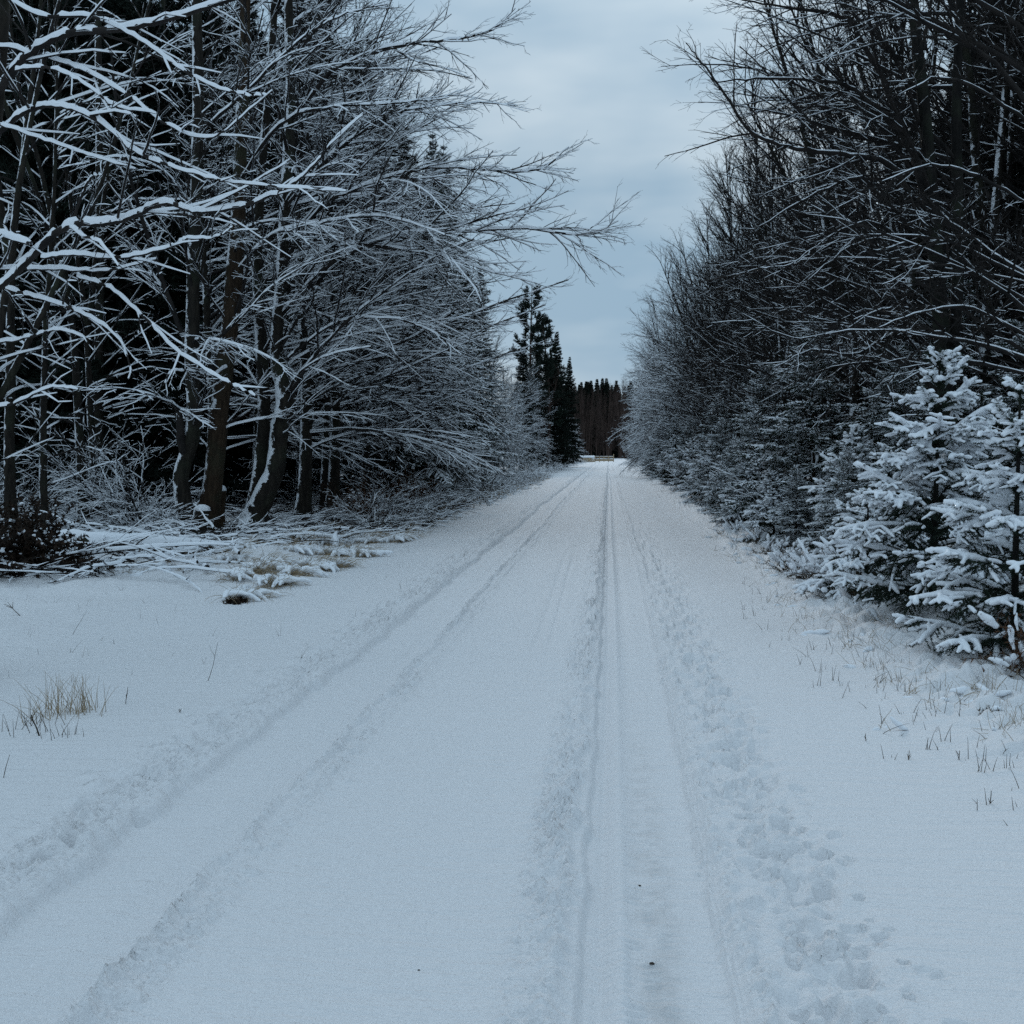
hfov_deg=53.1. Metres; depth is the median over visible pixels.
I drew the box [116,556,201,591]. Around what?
fallen branch
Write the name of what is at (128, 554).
fallen branch
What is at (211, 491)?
bare tree
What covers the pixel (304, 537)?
grass tussock
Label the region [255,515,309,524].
fallen branch
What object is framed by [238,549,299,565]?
grass tussock
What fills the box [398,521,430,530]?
grass tussock
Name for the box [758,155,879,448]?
bare tree
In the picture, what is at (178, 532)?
fallen branch
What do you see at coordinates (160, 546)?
fallen branch
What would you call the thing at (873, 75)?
bare tree
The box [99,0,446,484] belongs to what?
bare tree
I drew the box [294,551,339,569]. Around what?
grass tussock
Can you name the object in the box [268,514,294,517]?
fallen branch
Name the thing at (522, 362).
spruce
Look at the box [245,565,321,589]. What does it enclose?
grass tussock
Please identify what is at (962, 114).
spruce
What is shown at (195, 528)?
fallen branch
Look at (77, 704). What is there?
grass tuft
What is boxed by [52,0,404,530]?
bare tree
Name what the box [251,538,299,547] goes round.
grass tussock
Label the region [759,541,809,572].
bramble
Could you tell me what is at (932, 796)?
ground
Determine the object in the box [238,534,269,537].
fallen branch
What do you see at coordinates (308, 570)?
grass tussock
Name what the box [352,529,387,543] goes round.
grass tussock
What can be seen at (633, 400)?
bare tree
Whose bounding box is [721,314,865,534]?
young spruce
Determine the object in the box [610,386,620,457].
bare tree
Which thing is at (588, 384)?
spruce
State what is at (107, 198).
bare tree
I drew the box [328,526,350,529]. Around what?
fallen branch
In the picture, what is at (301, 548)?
grass tussock
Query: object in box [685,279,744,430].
bare tree
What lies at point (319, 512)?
brushwood
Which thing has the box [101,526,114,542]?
fallen branch
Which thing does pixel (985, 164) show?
spruce
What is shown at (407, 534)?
grass tussock
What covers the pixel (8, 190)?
bare tree
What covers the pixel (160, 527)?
fallen branch
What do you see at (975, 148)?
bare tree
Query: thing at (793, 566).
bramble
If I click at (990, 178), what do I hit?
bare tree
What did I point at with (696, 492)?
young spruce
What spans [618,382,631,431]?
bare tree
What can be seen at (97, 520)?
fallen branch
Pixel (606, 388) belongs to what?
spruce
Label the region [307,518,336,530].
grass tussock
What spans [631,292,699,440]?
bare tree
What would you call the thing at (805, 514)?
young spruce
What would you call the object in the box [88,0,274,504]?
bare tree
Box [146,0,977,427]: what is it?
sky
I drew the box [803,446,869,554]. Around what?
young spruce
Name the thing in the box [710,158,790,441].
bare tree
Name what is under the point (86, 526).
fallen branch
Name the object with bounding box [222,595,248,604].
dead leaves
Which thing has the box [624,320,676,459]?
bare tree
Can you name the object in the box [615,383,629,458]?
bare tree
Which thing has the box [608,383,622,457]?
bare tree
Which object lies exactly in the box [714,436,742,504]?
young spruce
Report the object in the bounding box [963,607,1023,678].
young spruce
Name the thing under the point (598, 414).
bare tree
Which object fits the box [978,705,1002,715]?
dead leaves
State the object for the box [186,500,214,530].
fallen branch
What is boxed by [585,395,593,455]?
bare tree
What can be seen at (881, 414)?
young spruce
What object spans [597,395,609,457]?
bare tree
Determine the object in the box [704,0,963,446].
bare tree
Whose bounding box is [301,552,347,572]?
grass tussock
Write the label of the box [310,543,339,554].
grass tussock
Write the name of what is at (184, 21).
spruce
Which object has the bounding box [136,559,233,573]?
fallen branch
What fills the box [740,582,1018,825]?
grass stalks
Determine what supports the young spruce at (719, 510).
on the ground at (932, 796)
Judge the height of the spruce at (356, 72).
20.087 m
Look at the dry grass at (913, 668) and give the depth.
7.10 m
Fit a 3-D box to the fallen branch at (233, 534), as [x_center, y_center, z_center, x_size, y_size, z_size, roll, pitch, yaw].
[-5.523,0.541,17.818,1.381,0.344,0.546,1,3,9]
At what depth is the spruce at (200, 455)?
27.00 m
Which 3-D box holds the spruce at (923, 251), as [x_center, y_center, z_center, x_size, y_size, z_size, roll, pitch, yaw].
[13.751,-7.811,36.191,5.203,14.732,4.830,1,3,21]
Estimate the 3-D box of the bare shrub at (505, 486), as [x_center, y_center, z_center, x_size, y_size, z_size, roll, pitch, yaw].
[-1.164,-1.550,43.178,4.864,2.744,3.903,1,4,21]
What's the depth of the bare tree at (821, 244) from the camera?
28.48 m
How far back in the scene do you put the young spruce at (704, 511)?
26.98 m
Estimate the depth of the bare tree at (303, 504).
22.64 m
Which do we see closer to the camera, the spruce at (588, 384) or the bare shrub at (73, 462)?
the bare shrub at (73, 462)
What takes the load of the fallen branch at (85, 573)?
on the brushwood
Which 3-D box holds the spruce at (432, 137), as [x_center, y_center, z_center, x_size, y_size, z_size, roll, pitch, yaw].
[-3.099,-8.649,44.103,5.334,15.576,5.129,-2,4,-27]
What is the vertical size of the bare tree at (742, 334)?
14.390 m
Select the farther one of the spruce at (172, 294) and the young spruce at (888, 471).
the spruce at (172, 294)
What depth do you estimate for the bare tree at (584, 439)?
258.56 m
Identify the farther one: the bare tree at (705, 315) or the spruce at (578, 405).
the spruce at (578, 405)
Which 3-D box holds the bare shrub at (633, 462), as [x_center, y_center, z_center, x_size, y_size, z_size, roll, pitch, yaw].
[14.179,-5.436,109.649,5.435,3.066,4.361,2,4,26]
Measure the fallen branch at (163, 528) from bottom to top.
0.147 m
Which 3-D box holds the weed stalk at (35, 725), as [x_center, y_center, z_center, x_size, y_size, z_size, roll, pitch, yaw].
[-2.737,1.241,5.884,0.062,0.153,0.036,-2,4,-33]
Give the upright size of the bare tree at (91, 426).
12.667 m
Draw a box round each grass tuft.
[2,673,109,724]
[2,702,64,737]
[39,715,83,739]
[47,678,117,716]
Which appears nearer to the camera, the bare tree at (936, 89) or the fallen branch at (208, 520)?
the fallen branch at (208, 520)
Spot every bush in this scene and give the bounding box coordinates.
[0,491,127,578]
[286,471,415,520]
[357,459,452,504]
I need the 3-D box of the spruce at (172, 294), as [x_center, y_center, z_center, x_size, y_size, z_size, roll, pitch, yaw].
[-12.415,-9.571,32.384,6.230,18.653,6.265,2,4,29]
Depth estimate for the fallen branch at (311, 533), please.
18.13 m
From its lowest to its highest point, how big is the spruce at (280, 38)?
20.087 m
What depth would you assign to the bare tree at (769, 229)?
36.22 m
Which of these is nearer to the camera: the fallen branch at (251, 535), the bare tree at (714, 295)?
the fallen branch at (251, 535)
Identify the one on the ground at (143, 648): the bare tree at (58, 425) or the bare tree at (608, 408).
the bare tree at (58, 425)
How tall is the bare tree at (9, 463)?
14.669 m
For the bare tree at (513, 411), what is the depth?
66.21 m
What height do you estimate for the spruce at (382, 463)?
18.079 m
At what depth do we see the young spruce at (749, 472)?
21.89 m
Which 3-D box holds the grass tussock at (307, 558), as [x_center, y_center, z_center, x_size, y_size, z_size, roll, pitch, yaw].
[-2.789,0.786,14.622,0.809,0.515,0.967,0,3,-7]
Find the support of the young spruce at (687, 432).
on the ground at (932, 796)
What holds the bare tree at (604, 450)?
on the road
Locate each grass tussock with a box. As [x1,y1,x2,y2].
[194,561,274,583]
[201,547,260,564]
[205,577,291,603]
[215,537,265,552]
[234,552,291,579]
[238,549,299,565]
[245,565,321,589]
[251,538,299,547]
[261,558,333,577]
[280,523,313,539]
[281,534,322,555]
[289,527,318,539]
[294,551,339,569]
[297,534,342,545]
[297,553,339,566]
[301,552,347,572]
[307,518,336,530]
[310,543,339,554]
[326,551,365,570]
[328,541,374,553]
[329,539,365,556]
[339,537,378,549]
[341,541,393,557]
[349,528,380,538]
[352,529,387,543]
[354,528,393,537]
[379,531,420,542]
[384,527,426,539]
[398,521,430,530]
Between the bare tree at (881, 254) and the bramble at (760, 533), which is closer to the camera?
the bramble at (760, 533)
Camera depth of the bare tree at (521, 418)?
83.75 m
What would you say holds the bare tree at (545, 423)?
on the ground at (143, 648)
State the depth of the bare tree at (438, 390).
30.56 m
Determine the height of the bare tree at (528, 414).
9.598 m
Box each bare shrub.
[0,418,146,512]
[0,419,204,531]
[0,443,98,520]
[0,458,106,525]
[0,484,37,512]
[1,447,178,518]
[20,478,141,509]
[25,434,209,534]
[105,446,203,504]
[143,464,243,505]
[144,463,287,507]
[235,465,355,504]
[282,451,389,494]
[324,480,437,526]
[328,455,459,505]
[379,495,446,519]
[403,483,443,496]
[434,449,542,492]
[474,473,502,486]
[482,449,540,482]
[507,460,556,476]
[518,455,550,475]
[534,454,570,471]
[620,453,646,468]
[638,447,663,478]
[660,451,707,497]
[706,453,817,532]
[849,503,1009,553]
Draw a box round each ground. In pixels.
[0,458,595,778]
[614,458,1023,976]
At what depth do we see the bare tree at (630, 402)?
118.36 m
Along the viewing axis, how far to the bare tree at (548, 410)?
102.53 m
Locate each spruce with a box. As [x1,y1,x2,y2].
[0,0,204,507]
[0,0,240,513]
[0,12,204,477]
[17,0,256,511]
[49,2,206,496]
[155,0,193,489]
[171,0,291,468]
[171,0,347,504]
[202,3,252,177]
[218,0,361,489]
[232,0,414,490]
[319,97,470,488]
[325,32,435,494]
[337,38,412,484]
[376,156,490,493]
[382,107,478,486]
[390,133,495,487]
[396,99,481,426]
[439,138,505,484]
[455,258,523,479]
[459,253,485,444]
[506,340,543,468]
[538,332,577,468]
[555,357,585,466]
[572,387,587,455]
[578,382,583,395]
[580,381,592,455]
[585,384,605,457]
[586,381,591,405]
[587,379,605,457]
[590,380,593,403]
[600,378,605,452]
[602,378,617,457]
[606,386,619,457]
[614,380,620,427]
[626,385,634,416]
[640,409,678,475]
[648,414,685,477]
[654,434,684,483]
[658,415,703,489]
[667,436,701,491]
[673,393,737,489]
[679,438,725,502]
[685,417,737,506]
[697,461,726,514]
[703,359,810,514]
[710,409,787,525]
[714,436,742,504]
[714,450,748,516]
[718,448,776,524]
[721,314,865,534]
[732,468,804,542]
[759,464,821,546]
[792,423,918,549]
[792,487,920,600]
[796,342,934,549]
[797,116,861,478]
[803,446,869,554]
[822,345,1023,617]
[826,442,950,584]
[839,96,940,449]
[870,251,1017,552]
[891,374,1023,664]
[905,71,968,326]
[916,317,1023,573]
[918,2,1023,426]
[922,1,979,284]
[946,0,1023,465]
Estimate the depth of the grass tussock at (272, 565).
13.47 m
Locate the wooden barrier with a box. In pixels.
[594,454,613,461]
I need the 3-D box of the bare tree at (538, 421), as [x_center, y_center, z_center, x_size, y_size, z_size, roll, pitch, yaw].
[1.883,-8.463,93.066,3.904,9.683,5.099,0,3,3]
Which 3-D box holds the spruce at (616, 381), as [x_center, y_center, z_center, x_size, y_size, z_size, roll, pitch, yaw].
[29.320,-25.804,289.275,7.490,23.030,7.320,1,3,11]
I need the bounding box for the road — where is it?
[0,458,1023,1023]
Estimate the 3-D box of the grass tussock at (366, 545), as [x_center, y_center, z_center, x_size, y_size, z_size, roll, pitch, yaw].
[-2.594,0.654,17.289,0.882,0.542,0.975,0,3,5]
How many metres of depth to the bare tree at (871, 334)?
35.00 m
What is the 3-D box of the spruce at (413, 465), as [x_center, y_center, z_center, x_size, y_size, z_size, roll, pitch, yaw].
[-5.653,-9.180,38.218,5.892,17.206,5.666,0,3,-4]
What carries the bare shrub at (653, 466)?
on the ground at (932, 796)
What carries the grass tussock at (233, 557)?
on the ground at (143, 648)
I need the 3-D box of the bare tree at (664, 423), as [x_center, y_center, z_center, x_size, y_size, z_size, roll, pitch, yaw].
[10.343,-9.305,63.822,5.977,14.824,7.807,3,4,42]
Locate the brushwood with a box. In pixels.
[0,472,559,582]
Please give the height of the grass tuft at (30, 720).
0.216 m
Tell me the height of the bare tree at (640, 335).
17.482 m
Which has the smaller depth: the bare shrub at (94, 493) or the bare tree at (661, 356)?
the bare shrub at (94, 493)
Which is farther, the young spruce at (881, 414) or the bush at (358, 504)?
the bush at (358, 504)
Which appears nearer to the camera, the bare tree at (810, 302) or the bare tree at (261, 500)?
the bare tree at (261, 500)
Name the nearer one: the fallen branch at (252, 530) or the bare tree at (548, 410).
the fallen branch at (252, 530)
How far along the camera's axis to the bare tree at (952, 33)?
11.38 m
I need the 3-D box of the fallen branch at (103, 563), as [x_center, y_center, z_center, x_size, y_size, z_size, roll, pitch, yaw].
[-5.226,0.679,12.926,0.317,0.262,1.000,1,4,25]
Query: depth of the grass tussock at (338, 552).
16.15 m
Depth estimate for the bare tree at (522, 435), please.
61.90 m
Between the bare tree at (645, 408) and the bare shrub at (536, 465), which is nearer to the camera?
the bare shrub at (536, 465)
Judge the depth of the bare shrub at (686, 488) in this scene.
34.41 m
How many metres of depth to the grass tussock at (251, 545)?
15.62 m
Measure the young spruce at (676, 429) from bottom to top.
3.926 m
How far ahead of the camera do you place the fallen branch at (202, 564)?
14.03 m
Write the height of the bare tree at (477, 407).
14.949 m
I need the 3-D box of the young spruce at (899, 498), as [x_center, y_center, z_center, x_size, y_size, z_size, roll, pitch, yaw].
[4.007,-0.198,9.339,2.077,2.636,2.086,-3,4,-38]
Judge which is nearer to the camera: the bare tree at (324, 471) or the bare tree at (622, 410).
the bare tree at (324, 471)
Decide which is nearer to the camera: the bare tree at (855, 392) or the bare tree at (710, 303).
the bare tree at (855, 392)
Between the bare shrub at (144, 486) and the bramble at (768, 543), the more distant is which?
the bare shrub at (144, 486)
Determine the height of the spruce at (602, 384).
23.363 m
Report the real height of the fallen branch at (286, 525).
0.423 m
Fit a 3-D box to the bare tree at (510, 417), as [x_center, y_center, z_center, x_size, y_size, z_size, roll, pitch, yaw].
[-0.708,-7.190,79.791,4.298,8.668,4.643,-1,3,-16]
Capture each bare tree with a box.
[0,0,86,517]
[0,0,220,461]
[0,0,254,514]
[0,0,374,407]
[0,1,125,522]
[0,6,62,378]
[1,0,150,524]
[7,2,215,513]
[13,12,121,503]
[29,0,176,518]
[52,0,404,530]
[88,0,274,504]
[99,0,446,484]
[139,7,260,435]
[142,0,468,530]
[170,0,424,491]
[172,113,295,470]
[177,0,644,530]
[182,0,574,518]
[227,124,320,496]
[238,0,417,503]
[238,49,469,500]
[242,0,555,508]
[249,0,424,507]
[266,57,518,504]
[293,17,554,500]
[452,302,549,478]
[479,358,531,469]
[486,330,526,474]
[493,369,526,464]
[495,375,527,470]
[502,368,542,471]
[516,365,552,468]
[523,367,551,470]
[533,381,557,462]
[534,354,560,468]
[572,385,588,455]
[575,389,589,455]
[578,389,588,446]
[582,394,590,451]
[583,390,596,455]
[585,387,596,454]
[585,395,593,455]
[589,390,603,458]
[591,396,602,457]
[592,393,610,457]
[593,390,604,453]
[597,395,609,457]
[601,381,618,458]
[603,383,622,458]
[605,248,723,476]
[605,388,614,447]
[605,401,619,453]
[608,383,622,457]
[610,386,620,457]
[612,384,629,458]
[613,378,627,458]
[615,290,698,466]
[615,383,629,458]
[616,387,630,457]
[618,275,684,458]
[618,320,669,462]
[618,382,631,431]
[619,308,696,469]
[619,353,649,457]
[621,359,664,457]
[622,345,681,468]
[623,327,659,464]
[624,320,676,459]
[625,290,716,478]
[626,243,709,472]
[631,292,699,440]
[636,223,740,442]
[638,196,746,451]
[640,250,699,420]
[641,0,1023,561]
[645,129,755,439]
[646,51,797,441]
[650,134,769,442]
[659,268,742,439]
[665,253,712,439]
[666,0,969,439]
[670,235,746,432]
[675,139,788,441]
[676,118,805,442]
[677,75,847,445]
[679,224,771,442]
[682,4,884,463]
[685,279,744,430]
[688,180,792,427]
[690,0,1023,449]
[692,112,836,477]
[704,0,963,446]
[705,222,774,431]
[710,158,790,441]
[711,119,857,441]
[718,0,1023,444]
[718,111,876,447]
[718,152,814,479]
[727,81,868,429]
[730,4,926,443]
[733,118,800,371]
[748,0,967,416]
[755,0,1023,470]
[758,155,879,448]
[803,0,1023,466]
[803,3,1020,428]
[827,0,1023,395]
[837,1,978,368]
[843,86,895,423]
[847,151,900,416]
[867,1,967,336]
[872,0,1023,465]
[904,0,1023,464]
[910,0,1023,368]
[939,0,1023,421]
[962,19,1023,368]
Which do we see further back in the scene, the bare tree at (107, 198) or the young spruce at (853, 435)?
the bare tree at (107, 198)
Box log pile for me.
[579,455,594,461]
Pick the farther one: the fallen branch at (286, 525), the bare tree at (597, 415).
the bare tree at (597, 415)
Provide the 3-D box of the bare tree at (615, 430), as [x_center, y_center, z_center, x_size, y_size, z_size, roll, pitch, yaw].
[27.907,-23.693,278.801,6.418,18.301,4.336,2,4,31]
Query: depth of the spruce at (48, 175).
25.78 m
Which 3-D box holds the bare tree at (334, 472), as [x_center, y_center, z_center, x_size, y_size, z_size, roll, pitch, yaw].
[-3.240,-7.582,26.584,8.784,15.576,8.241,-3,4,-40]
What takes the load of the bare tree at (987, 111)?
on the ground at (932, 796)
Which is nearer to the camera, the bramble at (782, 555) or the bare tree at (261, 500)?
the bramble at (782, 555)
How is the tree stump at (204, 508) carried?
on the ground at (143, 648)
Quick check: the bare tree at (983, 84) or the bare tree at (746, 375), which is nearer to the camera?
the bare tree at (983, 84)
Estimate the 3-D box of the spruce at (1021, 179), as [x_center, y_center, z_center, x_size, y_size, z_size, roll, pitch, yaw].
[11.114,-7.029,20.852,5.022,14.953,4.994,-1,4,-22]
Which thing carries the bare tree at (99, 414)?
on the ground at (143, 648)
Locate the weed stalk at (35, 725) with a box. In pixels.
[30,715,39,735]
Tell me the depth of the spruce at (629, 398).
283.67 m
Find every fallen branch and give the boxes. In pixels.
[0,556,39,568]
[38,510,108,531]
[47,529,215,548]
[55,520,147,532]
[58,557,121,579]
[59,529,172,555]
[66,538,239,561]
[67,516,124,525]
[74,558,129,577]
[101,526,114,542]
[107,553,151,561]
[116,549,138,561]
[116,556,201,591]
[120,542,201,564]
[121,526,150,530]
[135,523,202,543]
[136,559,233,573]
[141,520,167,533]
[142,519,187,528]
[146,524,182,530]
[153,534,244,561]
[156,531,181,534]
[164,545,217,558]
[175,545,243,557]
[179,533,212,536]
[184,552,211,567]
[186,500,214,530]
[196,559,242,563]
[204,533,237,538]
[217,513,290,532]
[228,526,285,537]
[229,537,245,553]
[237,517,252,528]
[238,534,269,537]
[241,527,315,535]
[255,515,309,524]
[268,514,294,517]
[268,519,317,528]
[271,531,344,537]
[318,535,360,541]
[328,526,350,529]
[338,525,404,537]
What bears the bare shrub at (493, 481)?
on the ground at (143, 648)
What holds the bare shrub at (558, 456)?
on the ground at (143, 648)
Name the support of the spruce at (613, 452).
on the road
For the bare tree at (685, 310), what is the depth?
71.11 m
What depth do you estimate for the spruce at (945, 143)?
35.90 m
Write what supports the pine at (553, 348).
on the ground at (143, 648)
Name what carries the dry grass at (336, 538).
on the ground at (143, 648)
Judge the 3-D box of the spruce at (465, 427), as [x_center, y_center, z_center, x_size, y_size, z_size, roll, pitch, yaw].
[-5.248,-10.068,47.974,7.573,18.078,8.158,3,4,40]
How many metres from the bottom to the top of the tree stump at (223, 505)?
1.004 m
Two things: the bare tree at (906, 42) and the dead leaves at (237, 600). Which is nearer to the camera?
the dead leaves at (237, 600)
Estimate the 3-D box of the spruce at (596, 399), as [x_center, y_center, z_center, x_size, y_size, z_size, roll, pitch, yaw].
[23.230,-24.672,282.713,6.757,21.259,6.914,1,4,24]
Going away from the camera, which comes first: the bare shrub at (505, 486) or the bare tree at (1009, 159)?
the bare tree at (1009, 159)
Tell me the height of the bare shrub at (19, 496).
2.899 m
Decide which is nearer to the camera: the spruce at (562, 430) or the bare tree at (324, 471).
the bare tree at (324, 471)
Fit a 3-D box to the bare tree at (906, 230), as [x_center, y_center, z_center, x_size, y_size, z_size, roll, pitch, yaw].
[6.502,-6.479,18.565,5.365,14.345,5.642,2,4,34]
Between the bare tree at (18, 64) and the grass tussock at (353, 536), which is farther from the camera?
the grass tussock at (353, 536)
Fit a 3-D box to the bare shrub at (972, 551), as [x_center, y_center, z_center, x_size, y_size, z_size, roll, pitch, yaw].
[5.777,0.505,13.466,2.536,1.305,2.227,-2,4,-28]
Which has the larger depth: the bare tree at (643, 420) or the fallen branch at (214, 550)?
the bare tree at (643, 420)
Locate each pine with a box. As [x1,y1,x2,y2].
[508,284,555,468]
[528,315,569,468]
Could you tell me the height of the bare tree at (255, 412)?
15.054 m
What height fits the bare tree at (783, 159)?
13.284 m
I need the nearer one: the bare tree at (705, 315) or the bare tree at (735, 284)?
the bare tree at (735, 284)
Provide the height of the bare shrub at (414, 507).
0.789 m
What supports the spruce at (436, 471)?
on the ground at (143, 648)
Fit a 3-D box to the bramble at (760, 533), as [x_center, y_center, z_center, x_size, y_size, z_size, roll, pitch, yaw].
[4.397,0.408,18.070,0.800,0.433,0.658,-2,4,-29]
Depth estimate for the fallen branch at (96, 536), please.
16.27 m
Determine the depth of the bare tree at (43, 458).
19.14 m
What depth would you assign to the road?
4.39 m
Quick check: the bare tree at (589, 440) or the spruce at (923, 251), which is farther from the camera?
the bare tree at (589, 440)
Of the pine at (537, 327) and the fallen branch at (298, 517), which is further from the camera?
the pine at (537, 327)
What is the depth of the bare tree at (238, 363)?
31.23 m
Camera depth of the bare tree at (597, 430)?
265.62 m
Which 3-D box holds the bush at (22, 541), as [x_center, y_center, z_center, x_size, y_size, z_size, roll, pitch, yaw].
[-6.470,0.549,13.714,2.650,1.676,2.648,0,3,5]
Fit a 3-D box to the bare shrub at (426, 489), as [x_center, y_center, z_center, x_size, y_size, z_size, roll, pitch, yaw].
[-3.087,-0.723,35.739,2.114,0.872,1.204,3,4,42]
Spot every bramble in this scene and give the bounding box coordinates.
[710,516,747,533]
[737,523,778,542]
[741,531,790,554]
[754,541,819,562]
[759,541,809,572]
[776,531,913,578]
[784,549,824,579]
[800,568,884,604]
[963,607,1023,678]
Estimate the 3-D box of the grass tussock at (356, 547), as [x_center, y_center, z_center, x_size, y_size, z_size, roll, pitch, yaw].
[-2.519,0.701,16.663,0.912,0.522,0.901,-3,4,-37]
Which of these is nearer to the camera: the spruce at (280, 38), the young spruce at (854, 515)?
the young spruce at (854, 515)
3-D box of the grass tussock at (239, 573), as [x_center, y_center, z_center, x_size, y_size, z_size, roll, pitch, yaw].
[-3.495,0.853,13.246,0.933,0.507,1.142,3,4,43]
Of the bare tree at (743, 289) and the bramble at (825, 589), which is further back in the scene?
the bare tree at (743, 289)
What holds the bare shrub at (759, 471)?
on the ground at (932, 796)
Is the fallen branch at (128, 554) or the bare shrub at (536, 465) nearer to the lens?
the fallen branch at (128, 554)
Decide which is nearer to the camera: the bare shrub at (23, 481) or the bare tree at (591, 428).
the bare shrub at (23, 481)
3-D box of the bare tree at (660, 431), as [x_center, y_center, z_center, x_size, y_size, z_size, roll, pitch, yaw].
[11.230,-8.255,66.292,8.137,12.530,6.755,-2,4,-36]
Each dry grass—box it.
[97,476,548,575]
[743,544,1023,737]
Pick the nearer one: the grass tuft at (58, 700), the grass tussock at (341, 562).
the grass tuft at (58, 700)
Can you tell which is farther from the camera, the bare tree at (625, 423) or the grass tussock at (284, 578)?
the bare tree at (625, 423)
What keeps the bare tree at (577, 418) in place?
on the ground at (143, 648)
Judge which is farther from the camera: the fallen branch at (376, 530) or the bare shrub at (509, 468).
the bare shrub at (509, 468)
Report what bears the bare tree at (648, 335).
on the ground at (932, 796)
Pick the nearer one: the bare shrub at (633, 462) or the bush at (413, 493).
the bush at (413, 493)
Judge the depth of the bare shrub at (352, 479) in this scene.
37.19 m
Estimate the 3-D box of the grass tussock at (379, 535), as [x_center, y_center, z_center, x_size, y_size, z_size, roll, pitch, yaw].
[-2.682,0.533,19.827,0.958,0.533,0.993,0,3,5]
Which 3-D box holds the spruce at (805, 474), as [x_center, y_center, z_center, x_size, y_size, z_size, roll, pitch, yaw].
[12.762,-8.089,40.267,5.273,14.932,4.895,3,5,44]
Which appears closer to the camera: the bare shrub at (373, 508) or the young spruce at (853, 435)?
the young spruce at (853, 435)
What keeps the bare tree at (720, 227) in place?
on the ground at (932, 796)
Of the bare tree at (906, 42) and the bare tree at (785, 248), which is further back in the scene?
the bare tree at (785, 248)
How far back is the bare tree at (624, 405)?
244.25 m
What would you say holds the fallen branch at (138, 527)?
on the ground at (143, 648)
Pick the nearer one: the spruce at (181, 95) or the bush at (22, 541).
the bush at (22, 541)
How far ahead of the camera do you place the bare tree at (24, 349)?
18.40 m
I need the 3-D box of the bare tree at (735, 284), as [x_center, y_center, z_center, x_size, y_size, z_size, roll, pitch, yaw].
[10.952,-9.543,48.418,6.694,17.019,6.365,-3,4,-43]
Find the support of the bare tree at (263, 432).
on the ground at (143, 648)
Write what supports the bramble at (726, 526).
on the ground at (932, 796)
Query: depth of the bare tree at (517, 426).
71.31 m
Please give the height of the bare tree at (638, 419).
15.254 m
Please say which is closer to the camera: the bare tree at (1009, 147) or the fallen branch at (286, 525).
the bare tree at (1009, 147)
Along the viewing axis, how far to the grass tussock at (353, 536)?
19.41 m
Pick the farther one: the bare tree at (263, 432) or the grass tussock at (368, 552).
the bare tree at (263, 432)
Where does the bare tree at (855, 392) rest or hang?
on the ground at (932, 796)
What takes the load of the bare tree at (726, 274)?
on the ground at (932, 796)
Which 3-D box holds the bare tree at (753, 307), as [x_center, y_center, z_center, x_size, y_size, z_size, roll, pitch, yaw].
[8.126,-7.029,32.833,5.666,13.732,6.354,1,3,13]
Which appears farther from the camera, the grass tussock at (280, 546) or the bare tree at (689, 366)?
the bare tree at (689, 366)
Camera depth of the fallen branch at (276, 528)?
19.94 m
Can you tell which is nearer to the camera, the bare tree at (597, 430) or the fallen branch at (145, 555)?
the fallen branch at (145, 555)
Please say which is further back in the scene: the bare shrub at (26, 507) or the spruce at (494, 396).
the spruce at (494, 396)
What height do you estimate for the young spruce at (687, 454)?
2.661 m
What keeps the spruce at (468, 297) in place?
on the ground at (143, 648)
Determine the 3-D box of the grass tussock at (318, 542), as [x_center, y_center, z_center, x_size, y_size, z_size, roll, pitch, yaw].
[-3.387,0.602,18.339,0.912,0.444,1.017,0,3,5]
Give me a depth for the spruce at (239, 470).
32.12 m
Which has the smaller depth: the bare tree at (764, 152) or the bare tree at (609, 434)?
the bare tree at (764, 152)
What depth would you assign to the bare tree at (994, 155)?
18.65 m
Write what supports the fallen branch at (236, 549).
on the ground at (143, 648)
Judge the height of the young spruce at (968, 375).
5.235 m
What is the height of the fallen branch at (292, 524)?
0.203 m
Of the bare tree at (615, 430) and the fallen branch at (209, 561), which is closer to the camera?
the fallen branch at (209, 561)
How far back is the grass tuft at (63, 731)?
5.83 m
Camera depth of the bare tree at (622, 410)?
252.01 m
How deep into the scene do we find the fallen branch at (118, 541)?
13.65 m
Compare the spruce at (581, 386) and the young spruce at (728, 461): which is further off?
the spruce at (581, 386)
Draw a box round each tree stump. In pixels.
[190,504,210,534]
[218,485,226,526]
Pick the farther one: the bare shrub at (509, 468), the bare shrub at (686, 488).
the bare shrub at (509, 468)
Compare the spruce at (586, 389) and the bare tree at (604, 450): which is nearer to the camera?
the bare tree at (604, 450)
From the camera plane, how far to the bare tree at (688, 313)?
51.38 m
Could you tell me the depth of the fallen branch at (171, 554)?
15.41 m
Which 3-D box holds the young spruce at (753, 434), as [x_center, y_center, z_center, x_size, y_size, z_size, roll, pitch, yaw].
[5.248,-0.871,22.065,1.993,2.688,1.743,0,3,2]
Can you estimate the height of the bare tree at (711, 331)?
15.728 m
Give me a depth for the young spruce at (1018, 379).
12.85 m
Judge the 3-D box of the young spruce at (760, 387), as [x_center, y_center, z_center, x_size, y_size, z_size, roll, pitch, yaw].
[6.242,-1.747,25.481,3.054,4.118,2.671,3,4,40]
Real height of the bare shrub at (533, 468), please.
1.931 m
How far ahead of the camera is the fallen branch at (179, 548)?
14.25 m
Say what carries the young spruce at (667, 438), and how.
on the ground at (932, 796)
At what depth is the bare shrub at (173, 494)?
28.50 m

